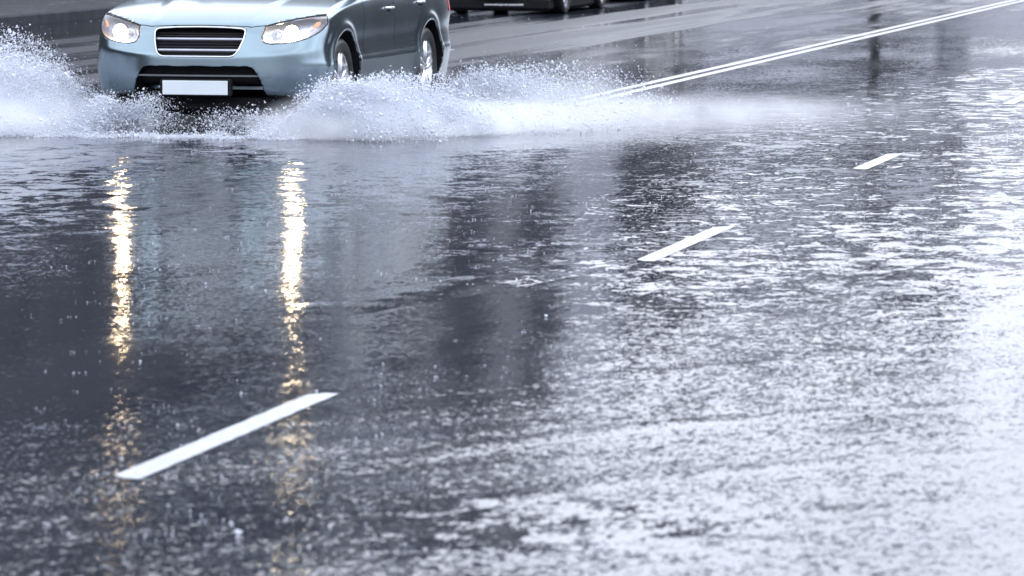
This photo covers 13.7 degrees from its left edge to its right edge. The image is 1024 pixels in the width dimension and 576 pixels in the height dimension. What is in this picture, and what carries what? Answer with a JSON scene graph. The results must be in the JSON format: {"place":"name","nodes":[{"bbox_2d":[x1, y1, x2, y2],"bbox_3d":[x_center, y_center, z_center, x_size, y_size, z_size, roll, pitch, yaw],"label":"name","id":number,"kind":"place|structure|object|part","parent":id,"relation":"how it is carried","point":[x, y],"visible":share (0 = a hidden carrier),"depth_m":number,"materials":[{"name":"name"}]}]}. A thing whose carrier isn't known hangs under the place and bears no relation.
{"place":"outdoors","nodes":[
{"label":"outdoors","id":0,"kind":"place"},
{"bbox_2d":[0,0,127,15],"bbox_3d":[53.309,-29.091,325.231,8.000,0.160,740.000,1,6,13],"label":"pavement","id":1,"kind":"structure","parent":0,"point":[10,7],"depth_m":61.22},
{"bbox_2d":[0,0,1023,575],"bbox_3d":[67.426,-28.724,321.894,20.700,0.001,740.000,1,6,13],"label":"road","id":2,"kind":"structure","parent":0,"point":[300,226],"depth_m":18.68,"materials":[{"name":"grey asphalt"}]},
{"bbox_2d":[0,165,117,188],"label":"water wave","id":3,"kind":"object","parent":2,"relation":"on","point":[20,181],"visible":1,"depth_m":27.44,"materials":[{"name":"liquid"}]},
{"bbox_2d":[0,141,141,154],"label":"water wave","id":4,"kind":"object","parent":2,"relation":"on","point":[24,149],"visible":1,"depth_m":30.53,"materials":[{"name":"liquid"}]},
{"bbox_2d":[0,21,150,136],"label":"water spray","id":5,"kind":"object","parent":2,"relation":"on","point":[32,82],"visible":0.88,"depth_m":32.49,"materials":[{"name":"white liquid"}]},
{"bbox_2d":[0,164,162,207],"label":"water wave","id":6,"kind":"object","parent":2,"relation":"on","point":[86,181],"visible":1,"depth_m":26.64,"materials":[{"name":"liquid"}]},
{"bbox_2d":[27,85,306,140],"bbox_3d":[-2.545,-1.316,31.927,2.191,0.372,1.547,1,6,13],"label":"water spray","id":7,"kind":"object","parent":2,"relation":"on","point":[128,116],"visible":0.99,"depth_m":32.08,"materials":[{"name":"white liquid"}]},
{"bbox_2d":[154,157,206,169],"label":"water wave","id":8,"kind":"object","parent":2,"relation":"on","point":[180,163],"visible":1,"depth_m":28.65,"materials":[{"name":"liquid"}]},
{"bbox_2d":[178,164,270,186],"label":"water wave","id":9,"kind":"object","parent":2,"relation":"on","point":[234,172],"visible":1,"depth_m":27.46,"materials":[{"name":"liquid"}]},
{"bbox_2d":[116,393,338,478],"bbox_3d":[-0.962,0.497,14.660,0.113,0.001,2.340,1,6,13],"label":"lane marking","id":10,"kind":"object","parent":2,"relation":"on","point":[180,454],"visible":1,"depth_m":14.55,"materials":[{"name":"white paint"}]},
{"bbox_2d":[97,0,450,122],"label":"suv","id":11,"kind":"object","parent":2,"relation":"on","point":[202,55],"visible":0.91,"depth_m":32.58,"materials":[{"name":"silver metal"}]},
{"bbox_3d":[-1.061,-2.133,34.032,0.102,0.530,0.970,1,6,13],"label":"door","id":12,"kind":"part","parent":11,"relation":"part of","materials":[{"name":"silver metal"}]},
{"bbox_3d":[-0.849,-2.220,34.952,0.096,0.533,0.975,1,6,13],"label":"door","id":13,"kind":"part","parent":11,"relation":"part of","materials":[{"name":"silver metal"}]},
{"bbox_2d":[260,262,629,315],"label":"water wave","id":14,"kind":"object","parent":2,"relation":"on","point":[404,296],"visible":1,"depth_m":19.78,"materials":[{"name":"water"}]},
{"bbox_2d":[242,51,699,142],"bbox_3d":[1.013,-1.619,33.853,5.050,0.620,8.500,1,6,13],"label":"water spray","id":15,"kind":"object","parent":2,"relation":"on","point":[380,109],"visible":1,"depth_m":32.10,"materials":[{"name":"white liquid"}]},
{"bbox_2d":[449,0,608,12],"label":"parked car","id":16,"kind":"object","parent":2,"relation":"on","point":[553,6],"visible":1,"depth_m":61.36,"materials":[{"name":"black paint"}]},
{"bbox_2d":[36,3,1021,573],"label":"rain splashes","id":17,"kind":"object","parent":2,"relation":"on","point":[566,369],"visible":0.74,"depth_m":14.93,"materials":[{"name":"white liquid"}]},
{"bbox_2d":[212,399,1023,488],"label":"water wave","id":18,"kind":"object","parent":2,"relation":"on","point":[342,468],"visible":1,"depth_m":14.55,"materials":[{"name":"water"}]},
{"bbox_2d":[637,226,734,260],"bbox_3d":[0.918,-0.238,22.381,0.111,0.001,2.220,1,6,13],"label":"lane marking","id":19,"kind":"object","parent":2,"relation":"on","point":[681,245],"visible":1,"depth_m":22.34,"materials":[{"name":"white paint"}]},
{"bbox_2d":[357,447,1023,518],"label":"water wave","id":20,"kind":"object","parent":2,"relation":"on","point":[433,507],"visible":1,"depth_m":13.57,"materials":[{"name":"water"}]},
{"bbox_2d":[513,0,1014,113],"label":"line","id":21,"kind":"object","parent":2,"relation":"on","point":[707,69],"visible":0.84,"depth_m":47.22,"materials":[{"name":"white paint"}]},
{"bbox_2d":[528,0,1023,115],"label":"line","id":22,"kind":"object","parent":2,"relation":"on","point":[719,71],"visible":0.88,"depth_m":46.13,"materials":[{"name":"white paint"}]},
{"bbox_2d":[626,495,1023,548],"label":"water wave","id":23,"kind":"object","parent":2,"relation":"on","point":[733,529],"visible":1,"depth_m":12.70,"materials":[{"name":"water"}]},
{"bbox_2d":[854,153,900,168],"bbox_3d":[2.489,-0.863,28.957,0.111,0.001,1.680,1,6,13],"label":"lane marking","id":24,"kind":"object","parent":2,"relation":"on","point":[876,161],"visible":1,"depth_m":28.91,"materials":[{"name":"white paint"}]},
{"bbox_2d":[1002,95,1023,103],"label":"lane marking","id":25,"kind":"object","parent":2,"relation":"on","point":[1016,99],"visible":1,"depth_m":37.02,"materials":[{"name":"white paint"}]},
{"label":"ground","id":26,"kind":"structure","parent":0,"visible":0},
{"bbox_2d":[0,6,115,26],"bbox_3d":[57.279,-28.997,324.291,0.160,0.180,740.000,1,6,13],"label":"kerb","id":27,"kind":"structure","parent":26,"relation":"on","point":[51,16],"depth_m":58.00,"materials":[{"name":"concrete"}]}
]}

